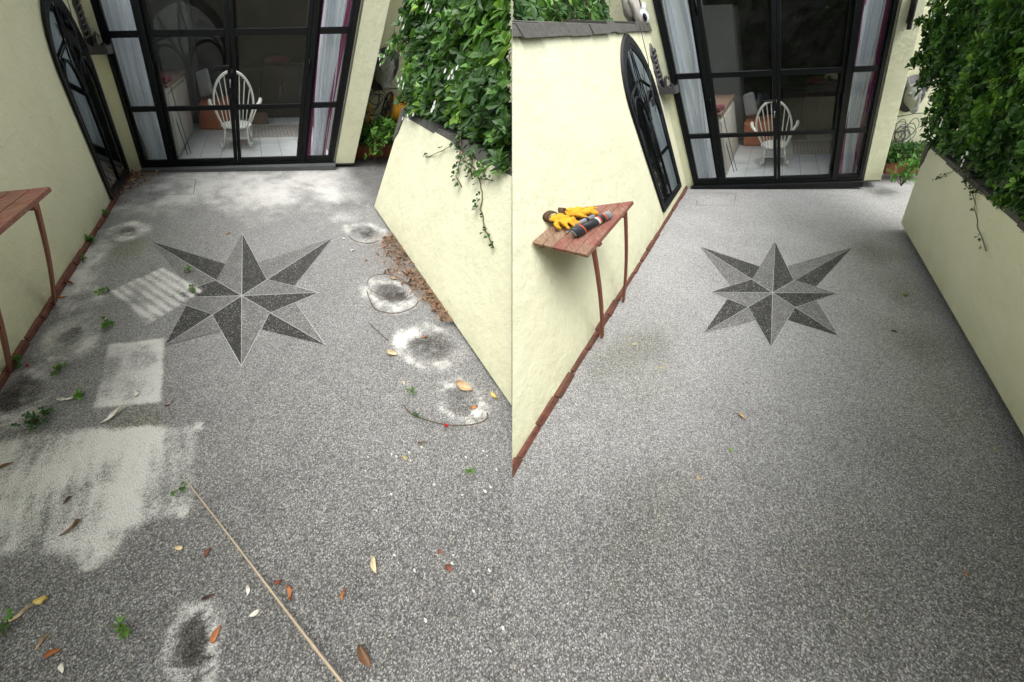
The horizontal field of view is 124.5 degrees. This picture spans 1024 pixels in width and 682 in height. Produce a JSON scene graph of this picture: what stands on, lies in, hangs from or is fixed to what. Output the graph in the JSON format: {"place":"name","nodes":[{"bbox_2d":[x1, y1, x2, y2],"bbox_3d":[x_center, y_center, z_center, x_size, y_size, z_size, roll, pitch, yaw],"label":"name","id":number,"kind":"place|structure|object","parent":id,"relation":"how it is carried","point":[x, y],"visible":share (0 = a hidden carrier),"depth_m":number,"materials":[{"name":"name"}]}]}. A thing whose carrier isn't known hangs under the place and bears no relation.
{"place":"outdoors","nodes":[
{"label":"outdoors","id":0,"kind":"place"},
{"bbox_2d":[161,76,172,83],"bbox_3d":[-4.459,-3.338,3.428,0.180,0.057,0.505,-26,54,-20],"label":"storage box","id":1,"kind":"object","parent":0,"point":[165,79],"visible":0.6,"depth_m":3.35,"materials":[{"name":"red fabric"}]},
{"bbox_2d":[209,70,228,96],"bbox_3d":[-5.327,-4.622,4.851,0.582,0.362,0.282,5,50,5],"label":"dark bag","id":2,"kind":"object","parent":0,"point":[214,75],"visible":0.63,"depth_m":4.76,"materials":[{"name":"black fabric"}]},
{"bbox_2d":[264,55,288,64],"bbox_3d":[-4.441,-5.274,5.061,0.562,0.138,0.285,15,51,13],"label":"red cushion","id":3,"kind":"object","parent":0,"point":[275,60],"visible":0.91,"depth_m":4.98,"materials":[{"name":"red fabric"}]},
{"bbox_2d":[0,157,1023,681],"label":"ground","id":4,"kind":"structure","parent":0,"point":[850,509],"depth_m":1.19,"materials":[{"name":"gravel"}]},
{"bbox_2d":[0,608,13,633],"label":"weed","id":5,"kind":"object","parent":4,"relation":"on","point":[9,616],"visible":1,"depth_m":0.88,"materials":[{"name":"green plant"}]},
{"bbox_2d":[11,354,22,368],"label":"weed","id":6,"kind":"object","parent":4,"relation":"on","point":[17,358],"visible":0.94,"depth_m":1.57,"materials":[{"name":"green plant"}]},
{"bbox_2d":[6,604,33,621],"bbox_3d":[-1.662,0.918,0.910,0.014,0.016,0.059,34,58,25],"label":"fallen leaf","id":7,"kind":"object","parent":4,"relation":"on","point":[22,611],"visible":0.99,"depth_m":0.91,"materials":[{"name":"plant"}]},
{"bbox_2d":[0,187,56,372],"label":"wall table","id":8,"kind":"object","parent":4,"relation":"on","point":[15,205],"depth_m":1.33,"materials":[{"name":"red wood"}]},
{"bbox_2d":[11,410,51,431],"bbox_3d":[-2.370,0.393,1.325,0.147,0.064,0.104,0,50,0],"label":"weed","id":9,"kind":"object","parent":4,"relation":"on","point":[32,421],"visible":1,"depth_m":1.32,"materials":[{"name":"green plant"}]},
{"bbox_2d":[33,595,48,603],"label":"fallen leaf","id":10,"kind":"object","parent":4,"relation":"on","point":[40,600],"visible":1,"depth_m":0.93,"materials":[{"name":"plant"}]},
{"bbox_2d":[35,633,49,648],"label":"fallen leaf","id":11,"kind":"object","parent":4,"relation":"on","point":[42,639],"visible":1,"depth_m":0.87,"materials":[{"name":"plant"}]},
{"bbox_2d":[38,405,55,415],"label":"weed","id":12,"kind":"object","parent":4,"relation":"on","point":[45,410],"visible":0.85,"depth_m":1.36,"materials":[{"name":"green plant"}]},
{"bbox_2d":[43,649,60,657],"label":"fallen leaf","id":13,"kind":"object","parent":4,"relation":"on","point":[49,653],"visible":1,"depth_m":0.85,"materials":[{"name":"plant"}]},
{"bbox_2d":[50,361,66,375],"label":"weed","id":14,"kind":"object","parent":4,"relation":"on","point":[58,366],"visible":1,"depth_m":1.54,"materials":[{"name":"green plant"}]},
{"bbox_2d":[58,662,64,672],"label":"fallen leaf","id":15,"kind":"object","parent":4,"relation":"on","point":[61,667],"visible":1,"depth_m":0.83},
{"bbox_2d":[0,0,132,373],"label":"garden wall","id":16,"kind":"structure","parent":4,"relation":"on","point":[43,142],"depth_m":1.90,"materials":[{"name":"paint"}]},
{"bbox_2d":[67,0,86,73],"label":"black cable","id":17,"kind":"object","parent":16,"relation":"hanging from","point":[76,35],"visible":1,"depth_m":2.42,"materials":[{"name":"rubber"}]},
{"bbox_2d":[40,0,129,199],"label":"arched mirror","id":18,"kind":"object","parent":16,"relation":"attached to","point":[86,97],"visible":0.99,"depth_m":2.57,"materials":[{"name":"black paint"}]},
{"bbox_2d":[72,0,112,54],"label":"wall bracket","id":19,"kind":"object","parent":16,"relation":"attached to","point":[94,47],"depth_m":2.67,"materials":[{"name":"metal"}]},
{"bbox_2d":[0,169,132,390],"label":"brick edging","id":20,"kind":"object","parent":4,"relation":"on","point":[24,345],"visible":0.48,"depth_m":1.98,"materials":[{"name":"brick"}]},
{"bbox_2d":[85,234,93,243],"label":"weed","id":21,"kind":"object","parent":20,"relation":"on","point":[90,238],"visible":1,"depth_m":2.44,"materials":[{"name":"green plant"}]},
{"bbox_2d":[59,518,80,535],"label":"fallen leaf","id":22,"kind":"object","parent":4,"relation":"on","point":[76,522],"visible":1,"depth_m":1.07,"materials":[{"name":"plant"}]},
{"bbox_2d":[73,389,84,400],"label":"weed","id":23,"kind":"object","parent":4,"relation":"on","point":[78,394],"visible":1,"depth_m":1.42,"materials":[{"name":"green plant"}]},
{"bbox_2d":[93,286,109,295],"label":"weed","id":24,"kind":"object","parent":4,"relation":"on","point":[99,289],"visible":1,"depth_m":1.99,"materials":[{"name":"green plant"}]},
{"bbox_2d":[101,316,113,328],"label":"weed","id":25,"kind":"object","parent":4,"relation":"on","point":[106,324],"visible":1,"depth_m":1.76,"materials":[{"name":"green plant"}]},
{"bbox_2d":[101,405,126,422],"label":"fallen leaf","id":26,"kind":"object","parent":4,"relation":"on","point":[116,411],"visible":1,"depth_m":1.37,"materials":[{"name":"plant"}]},
{"bbox_2d":[110,616,130,639],"bbox_3d":[-1.271,0.936,0.879,0.101,0.037,0.036,18,52,15],"label":"weed","id":27,"kind":"object","parent":4,"relation":"on","point":[120,628],"visible":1,"depth_m":0.88,"materials":[{"name":"green plant"}]},
{"bbox_2d":[150,179,195,194],"bbox_3d":[-4.168,-1.906,3.319,0.441,0.001,0.885,-31,56,-23],"label":"access cover","id":28,"kind":"object","parent":4,"relation":"on","point":[177,179],"visible":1,"depth_m":3.24,"materials":[{"name":"metal"}]},
{"bbox_2d":[170,481,185,495],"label":"weed","id":29,"kind":"object","parent":4,"relation":"on","point":[174,492],"visible":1,"depth_m":1.14,"materials":[{"name":"green plant"}]},
{"bbox_2d":[188,284,195,293],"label":"weed","id":30,"kind":"object","parent":4,"relation":"on","point":[192,287],"visible":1,"depth_m":2.00,"materials":[{"name":"green plant"}]},
{"bbox_2d":[210,624,220,643],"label":"fallen leaf","id":31,"kind":"object","parent":4,"relation":"on","point":[214,635],"visible":1,"depth_m":0.88,"materials":[{"name":"plant"}]},
{"bbox_2d":[151,233,331,365],"bbox_3d":[-2.059,-0.577,2.191,1.242,0.001,2.380,-35,58,-26],"label":"star inlay","id":32,"kind":"object","parent":4,"relation":"on","point":[241,298],"visible":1,"depth_m":1.98,"materials":[{"name":"stone"}]},
{"bbox_2d":[146,0,346,159],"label":"room","id":33,"kind":"object","parent":4,"relation":"on","point":[276,137],"visible":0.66,"depth_m":4.92,"materials":[{"name":"tile"}]},
{"bbox_2d":[137,70,192,157],"bbox_3d":[-5.293,-3.490,4.110,0.950,0.784,2.436,-26,54,-20],"label":"cabinet","id":34,"kind":"object","parent":33,"relation":"on","point":[178,84],"visible":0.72,"depth_m":3.95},
{"bbox_2d":[145,0,201,123],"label":"tall cupboard","id":35,"kind":"object","parent":33,"relation":"on","point":[176,53],"visible":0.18,"depth_m":4.48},
{"bbox_2d":[170,86,190,154],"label":"leaning poles","id":36,"kind":"object","parent":33,"relation":"on","point":[182,126],"visible":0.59,"depth_m":3.83,"materials":[{"name":"metal"}]},
{"bbox_2d":[199,95,234,129],"bbox_3d":[-5.522,-4.293,5.030,0.735,0.410,1.224,-24,54,-19],"label":"orange crate","id":37,"kind":"object","parent":33,"relation":"on","point":[208,119],"visible":0.46,"depth_m":4.83,"materials":[{"name":"plastic"}]},
{"bbox_2d":[196,68,212,96],"bbox_3d":[-5.351,-4.484,4.678,0.408,0.359,0.130,5,50,4],"label":"cushion","id":38,"kind":"object","parent":37,"relation":"on","point":[205,86],"visible":0.9,"depth_m":4.66,"materials":[{"name":"fabric"}]},
{"bbox_2d":[208,71,261,147],"bbox_3d":[-4.124,-3.420,3.973,1.439,0.888,0.849,0,50,0],"label":"rocking chair","id":39,"kind":"object","parent":33,"relation":"on","point":[246,124],"visible":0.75,"depth_m":3.86,"materials":[{"name":"beige paint"}]},
{"bbox_2d":[249,112,267,123],"bbox_3d":[-4.893,-4.294,5.194,0.587,0.134,0.274,0,50,0],"label":"wooden box","id":40,"kind":"object","parent":33,"relation":"on","point":[260,118],"visible":0.76,"depth_m":5.12,"materials":[{"name":"wood"}]},
{"bbox_2d":[240,63,303,118],"bbox_3d":[-4.843,-5.016,5.407,2.066,0.758,0.653,0,50,0],"label":"sideboard","id":41,"kind":"object","parent":33,"relation":"on","point":[273,84],"visible":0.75,"depth_m":5.14,"materials":[{"name":"wood"}]},
{"bbox_2d":[248,609,260,616],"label":"fallen leaf","id":42,"kind":"object","parent":4,"relation":"on","point":[254,613],"visible":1,"depth_m":0.91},
{"bbox_2d":[182,476,343,681],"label":"bamboo cane","id":43,"kind":"object","parent":4,"relation":"on","point":[321,656],"visible":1,"depth_m":0.91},
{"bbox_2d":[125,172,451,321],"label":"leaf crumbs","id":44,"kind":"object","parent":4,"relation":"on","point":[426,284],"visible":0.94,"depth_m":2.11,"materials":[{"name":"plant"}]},
{"bbox_2d":[286,585,291,599],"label":"fallen leaf","id":45,"kind":"object","parent":4,"relation":"on","point":[289,590],"visible":1,"depth_m":0.95,"materials":[{"name":"plant"}]},
{"bbox_2d":[80,0,626,169],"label":"house wall","id":46,"kind":"structure","parent":4,"relation":"on","point":[374,28],"depth_m":3.12,"materials":[{"name":"paint"}]},
{"bbox_2d":[101,0,166,159],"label":"curtain","id":47,"kind":"object","parent":46,"relation":"hanging from","point":[120,17],"visible":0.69,"depth_m":3.07,"materials":[{"name":"fabric"}]},
{"bbox_2d":[90,0,360,172],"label":"glazed doors","id":48,"kind":"structure","parent":46,"relation":"attached to","point":[313,30],"depth_m":3.13,"materials":[{"name":"black paint"}]},
{"bbox_2d":[139,0,237,162],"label":"door leaf","id":49,"kind":"structure","parent":48,"relation":"in","point":[150,33],"depth_m":3.00,"materials":[{"name":"black paint"}]},
{"bbox_2d":[228,0,313,161],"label":"door leaf","id":50,"kind":"structure","parent":48,"relation":"in","point":[296,30],"depth_m":3.03,"materials":[{"name":"black paint"}]},
{"bbox_2d":[307,0,351,154],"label":"curtain","id":51,"kind":"object","parent":46,"relation":"hanging from","point":[330,54],"visible":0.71,"depth_m":3.10,"materials":[{"name":"fabric"}]},
{"bbox_2d":[371,47,401,90],"bbox_3d":[-1.552,-3.361,3.343,0.351,0.386,0.593,-37,59,-27],"label":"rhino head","id":52,"kind":"object","parent":46,"relation":"attached to","point":[384,74],"visible":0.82,"depth_m":3.27},
{"bbox_2d":[381,91,409,123],"bbox_3d":[-1.550,-3.074,3.564,0.541,0.344,0.352,0,50,0],"label":"hose reel","id":53,"kind":"object","parent":46,"relation":"attached to","point":[391,109],"visible":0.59,"depth_m":3.51,"materials":[{"name":"yellow plastic"}]},
{"bbox_2d":[366,87,410,115],"bbox_3d":[-1.564,-3.188,3.595,0.923,0.289,0.083,-3,50,-2],"label":"coiled cable","id":54,"kind":"object","parent":53,"relation":"hanging from","point":[376,94],"visible":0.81,"depth_m":3.55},
{"bbox_2d":[360,104,371,135],"bbox_3d":[-2.009,-3.016,3.686,0.305,0.340,0.037,0,50,0],"label":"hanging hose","id":55,"kind":"object","parent":54,"relation":"hanging from","point":[367,107],"visible":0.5,"depth_m":3.62,"materials":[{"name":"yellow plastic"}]},
{"bbox_2d":[357,645,371,667],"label":"fallen leaf","id":56,"kind":"object","parent":4,"relation":"on","point":[363,656],"visible":1,"depth_m":0.85,"materials":[{"name":"plant"}]},
{"bbox_2d":[370,556,376,572],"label":"fallen leaf","id":57,"kind":"object","parent":4,"relation":"on","point":[373,564],"visible":1,"depth_m":0.99,"materials":[{"name":"plant"}]},
{"bbox_2d":[355,116,396,157],"bbox_3d":[-1.853,-2.860,3.797,1.182,0.442,0.452,0,50,0],"label":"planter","id":58,"kind":"object","parent":4,"relation":"on","point":[385,150],"visible":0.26,"depth_m":3.78,"materials":[{"name":"plant"}]},
{"bbox_2d":[363,115,396,161],"bbox_3d":[-1.732,-2.714,3.630,0.800,0.507,0.491,0,50,0],"label":"shrub","id":59,"kind":"object","parent":4,"relation":"on","point":[379,136],"visible":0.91,"depth_m":3.56,"materials":[{"name":"green plant"}]},
{"bbox_2d":[367,274,411,297],"bbox_3d":[-0.918,-0.413,2.012,0.420,0.008,0.218,24,54,19],"label":"plant wire","id":60,"kind":"object","parent":4,"relation":"on","point":[390,297],"visible":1,"depth_m":1.97,"materials":[{"name":"metal"}]},
{"bbox_2d":[386,350,397,354],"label":"fallen leaf","id":61,"kind":"object","parent":4,"relation":"on","point":[391,352],"visible":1,"depth_m":1.63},
{"bbox_2d":[366,291,418,313],"bbox_3d":[-0.883,-0.263,1.883,0.432,0.010,0.164,13,51,10],"label":"plant wire","id":62,"kind":"object","parent":4,"relation":"on","point":[388,312],"visible":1,"depth_m":1.84,"materials":[{"name":"metal"}]},
{"bbox_2d":[374,102,511,404],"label":"planter wall","id":63,"kind":"structure","parent":4,"relation":"on","point":[431,218],"depth_m":1.72,"materials":[{"name":"paint"}]},
{"bbox_2d":[378,0,511,179],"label":"shrub","id":64,"kind":"object","parent":63,"relation":"on","point":[462,77],"visible":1,"depth_m":1.59,"materials":[{"name":"green plant"}]},
{"bbox_2d":[423,125,493,248],"bbox_3d":[-0.300,-1.036,1.640,0.195,0.392,1.167,-22,53,-18],"label":"trailing ivy","id":65,"kind":"object","parent":63,"relation":"attached to","point":[458,156],"visible":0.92,"depth_m":1.57,"materials":[{"name":"green plant"}]},
{"bbox_2d":[403,404,488,425],"bbox_3d":[-0.344,0.376,1.341,0.452,0.011,0.086,5,50,4],"label":"plant wire","id":66,"kind":"object","parent":4,"relation":"on","point":[448,424],"visible":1,"depth_m":1.32,"materials":[{"name":"metal"}]},
{"bbox_2d":[455,380,472,390],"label":"fallen leaf","id":67,"kind":"object","parent":4,"relation":"on","point":[462,385],"visible":1,"depth_m":1.49,"materials":[{"name":"plant"}]},
{"bbox_2d":[464,466,474,474],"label":"weed","id":68,"kind":"object","parent":4,"relation":"on","point":[470,470],"visible":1,"depth_m":1.17,"materials":[{"name":"green plant"}]},
{"bbox_2d":[532,201,633,337],"bbox_3d":[0.469,-0.400,1.619,0.435,0.633,0.700,27,55,21],"label":"wall table","id":69,"kind":"object","parent":4,"relation":"on","point":[587,244],"depth_m":1.33,"materials":[{"name":"brown wood"}]},
{"bbox_2d":[542,210,579,229],"bbox_3d":[0.248,-0.608,1.351,0.145,0.057,0.148,-35,58,-26],"label":"work glove","id":70,"kind":"object","parent":69,"relation":"on","point":[560,219],"visible":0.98,"depth_m":1.34,"materials":[{"name":"yellow fabric"}]},
{"bbox_2d":[558,206,597,217],"bbox_3d":[0.354,-0.672,1.405,0.257,0.058,0.092,-14,51,-12],"label":"work glove","id":71,"kind":"object","parent":69,"relation":"on","point":[580,212],"visible":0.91,"depth_m":1.39,"materials":[{"name":"yellow fabric"}]},
{"bbox_2d":[566,214,595,232],"bbox_3d":[0.345,-0.597,1.361,0.247,0.022,0.024,-37,59,-27],"label":"pruning knife","id":72,"kind":"object","parent":69,"relation":"on","point":[586,219],"visible":0.83,"depth_m":1.37,"materials":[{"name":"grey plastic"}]},
{"bbox_2d":[570,211,612,237],"bbox_3d":[0.400,-0.580,1.331,0.316,0.047,0.042,-34,58,-25],"label":"torch","id":73,"kind":"object","parent":69,"relation":"on","point":[577,231],"visible":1,"depth_m":1.31,"materials":[{"name":"black rubber"}]},
{"bbox_2d":[512,19,685,459],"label":"garden wall","id":74,"kind":"structure","parent":4,"relation":"on","point":[575,141],"depth_m":1.48,"materials":[{"name":"paint"}]},
{"bbox_2d":[512,0,612,21],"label":"hedge plants","id":75,"kind":"object","parent":74,"relation":"on","point":[545,10],"visible":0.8,"depth_m":1.70,"materials":[{"name":"green plant"}]},
{"bbox_2d":[621,0,643,22],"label":"broken stone","id":76,"kind":"object","parent":74,"relation":"on","point":[631,10],"visible":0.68,"depth_m":2.20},
{"bbox_2d":[640,2,648,23],"bbox_3d":[1.106,-2.723,2.235,0.094,0.119,0.126,15,51,13],"label":"security camera","id":77,"kind":"object","parent":74,"relation":"on","point":[644,14],"visible":0.95,"depth_m":2.22,"materials":[{"name":"white plastic"}]},
{"bbox_2d":[639,22,655,110],"bbox_3d":[1.138,-2.281,2.269,0.342,0.524,0.087,34,58,25],"label":"black cable","id":78,"kind":"object","parent":74,"relation":"hanging from","point":[649,69],"visible":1,"depth_m":2.28,"materials":[{"name":"rubber"}]},
{"bbox_2d":[620,33,681,211],"bbox_3d":[1.361,-1.893,2.426,1.159,1.158,0.662,0,50,0],"label":"arched mirror","id":79,"kind":"object","parent":74,"relation":"attached to","point":[649,121],"visible":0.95,"depth_m":2.35,"materials":[{"name":"black paint"}]},
{"bbox_2d":[649,43,679,94],"bbox_3d":[1.417,-2.490,2.471,0.440,0.325,0.146,0,50,0],"label":"wall bracket","id":80,"kind":"object","parent":74,"relation":"attached to","point":[664,87],"depth_m":2.50,"materials":[{"name":"metal"}]},
{"bbox_2d":[512,185,687,477],"bbox_3d":[1.059,-0.640,2.239,0.077,0.053,3.918,27,55,21],"label":"brick edging","id":81,"kind":"object","parent":4,"relation":"on","point":[517,460],"visible":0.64,"depth_m":1.57,"materials":[{"name":"brick"}]},
{"bbox_2d":[700,241,851,346],"bbox_3d":[2.013,-0.543,2.162,1.020,0.001,1.981,35,58,26],"label":"star inlay","id":82,"kind":"object","parent":4,"relation":"on","point":[771,294],"visible":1,"depth_m":2.01,"materials":[{"name":"stone"}]},
{"bbox_2d":[640,0,957,186],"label":"house wall","id":83,"kind":"structure","parent":4,"relation":"on","point":[904,45],"depth_m":2.71,"materials":[{"name":"paint"}]},
{"bbox_2d":[653,0,898,188],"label":"glazed doors","id":84,"kind":"structure","parent":83,"relation":"attached to","point":[833,178],"depth_m":2.69,"materials":[{"name":"black paint"}]},
{"bbox_2d":[695,0,776,180],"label":"door leaf","id":85,"kind":"structure","parent":84,"relation":"in","point":[699,6],"depth_m":2.63,"materials":[{"name":"black paint"}]},
{"bbox_2d":[776,0,856,178],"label":"door leaf","id":86,"kind":"structure","parent":84,"relation":"in","point":[823,70],"depth_m":2.61,"materials":[{"name":"black paint"}]},
{"bbox_2d":[839,0,889,173],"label":"curtain","id":87,"kind":"object","parent":83,"relation":"hanging from","point":[873,12],"visible":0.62,"depth_m":2.65,"materials":[{"name":"fabric"}]},
{"bbox_2d":[891,112,928,146],"bbox_3d":[4.716,-2.459,3.175,0.684,0.376,0.114,0,50,0],"label":"coiled cable","id":88,"kind":"object","parent":83,"relation":"hanging from","point":[903,131],"visible":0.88,"depth_m":3.16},
{"bbox_2d":[906,0,917,29],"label":"wall light","id":89,"kind":"object","parent":83,"relation":"attached to","point":[911,12],"visible":1,"depth_m":2.24,"materials":[{"name":"black paint"}]},
{"bbox_2d":[899,75,925,113],"bbox_3d":[4.357,-2.623,2.884,0.467,0.306,0.305,0,50,0],"label":"rhino head","id":90,"kind":"object","parent":83,"relation":"attached to","point":[910,102],"visible":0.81,"depth_m":2.87},
{"bbox_2d":[886,152,920,185],"bbox_3d":[4.434,-1.924,3.044,0.695,0.311,0.285,-17,52,-14],"label":"shrub","id":91,"kind":"object","parent":4,"relation":"on","point":[906,173],"visible":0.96,"depth_m":3.01,"materials":[{"name":"green plant"}]},
{"bbox_2d":[883,139,928,173],"bbox_3d":[4.881,-2.247,3.284,0.934,0.362,0.340,0,50,0],"label":"plant","id":92,"kind":"object","parent":4,"relation":"on","point":[892,160],"visible":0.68,"depth_m":3.23,"materials":[{"name":"plant"}]},
{"bbox_2d":[901,141,1023,435],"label":"planter wall","id":93,"kind":"structure","parent":4,"relation":"on","point":[981,289],"depth_m":1.56,"materials":[{"name":"cream painted stucco"},{"name":"slate coping"}]},
{"bbox_2d":[932,157,985,250],"bbox_3d":[2.788,-0.933,1.677,0.164,0.289,1.002,25,54,20],"label":"trailing ivy","id":94,"kind":"object","parent":93,"relation":"attached to","point":[964,181],"visible":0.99,"depth_m":1.61,"materials":[{"name":"green plant"}]},
{"bbox_2d":[905,0,1023,232],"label":"shrub","id":95,"kind":"object","parent":93,"relation":"on","point":[971,57],"visible":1,"depth_m":1.50,"materials":[{"name":"green plant"}]},
{"bbox_2d":[639,0,884,178],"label":"room","id":96,"kind":"object","parent":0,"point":[813,33],"visible":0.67,"depth_m":4.13,"materials":[{"name":"tile"}]},
{"bbox_2d":[664,0,715,177],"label":"curtain","id":97,"kind":"object","parent":96,"relation":"hanging from","point":[681,32],"visible":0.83,"depth_m":2.69,"materials":[{"name":"fabric"}]},
{"bbox_2d":[703,4,746,139],"bbox_3d":[3.321,-4.072,4.188,1.907,1.442,0.582,0,50,0],"label":"tall cupboard","id":98,"kind":"object","parent":96,"relation":"on","point":[722,23],"visible":0.47,"depth_m":3.79,"materials":[{"name":"grey"}]},
{"bbox_2d":[715,94,737,174],"bbox_3d":[2.725,-2.796,3.634,0.735,0.628,1.965,27,55,21],"label":"cabinet","id":99,"kind":"object","parent":96,"relation":"on","point":[728,111],"visible":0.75,"depth_m":3.51,"materials":[{"name":"wood"}]},
{"bbox_2d":[716,104,724,112],"bbox_3d":[2.349,-2.680,3.094,0.139,0.047,0.440,30,56,23],"label":"storage box","id":100,"kind":"object","parent":99,"relation":"on","point":[720,108],"visible":0.49,"depth_m":3.03,"materials":[{"name":"red fabric"}]},
{"bbox_2d":[723,114,736,171],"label":"leaning poles","id":101,"kind":"object","parent":96,"relation":"on","point":[730,147],"visible":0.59,"depth_m":3.40,"materials":[{"name":"metal"}]},
{"bbox_2d":[743,114,772,145],"bbox_3d":[4.038,-3.435,4.357,0.556,0.324,0.959,30,56,23],"label":"orange crate","id":102,"kind":"object","parent":96,"relation":"on","point":[751,141],"visible":0.42,"depth_m":4.17,"materials":[{"name":"plastic"}]},
{"bbox_2d":[743,92,757,115],"bbox_3d":[3.613,-3.580,4.072,0.326,0.274,0.090,11,51,9],"label":"cushion","id":103,"kind":"object","parent":102,"relation":"on","point":[750,105],"visible":0.97,"depth_m":4.05,"materials":[{"name":"fabric"}]},
{"bbox_2d":[755,93,772,115],"bbox_3d":[3.913,-3.688,4.204,0.433,0.287,0.210,-10,50,-9],"label":"dark bag","id":104,"kind":"object","parent":102,"relation":"on","point":[759,97],"visible":0.62,"depth_m":4.12,"materials":[{"name":"black fabric"}]},
{"bbox_2d":[750,102,799,164],"bbox_3d":[3.454,-2.696,3.471,1.326,0.706,0.542,-15,51,-12],"label":"rocking chair","id":105,"kind":"object","parent":96,"relation":"on","point":[768,144],"visible":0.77,"depth_m":3.41,"materials":[{"name":"beige paint"}]},
{"bbox_2d":[782,82,839,130],"bbox_3d":[5.114,-3.974,4.603,1.672,0.616,0.491,0,50,0],"label":"table","id":106,"kind":"object","parent":96,"relation":"on","point":[810,107],"visible":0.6,"depth_m":4.41,"materials":[{"name":"wood"}]},
{"bbox_2d":[789,129,806,139],"bbox_3d":[4.716,-3.408,4.445,0.470,0.111,0.207,0,50,0],"label":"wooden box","id":107,"kind":"object","parent":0,"point":[798,137],"visible":0.48,"depth_m":4.39,"materials":[{"name":"wood"}]},
{"bbox_2d":[805,76,828,85],"bbox_3d":[4.902,-4.178,4.328,0.440,0.110,0.219,-14,51,-12],"label":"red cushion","id":108,"kind":"object","parent":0,"point":[816,80],"visible":0.98,"depth_m":4.27,"materials":[{"name":"red fabric"}]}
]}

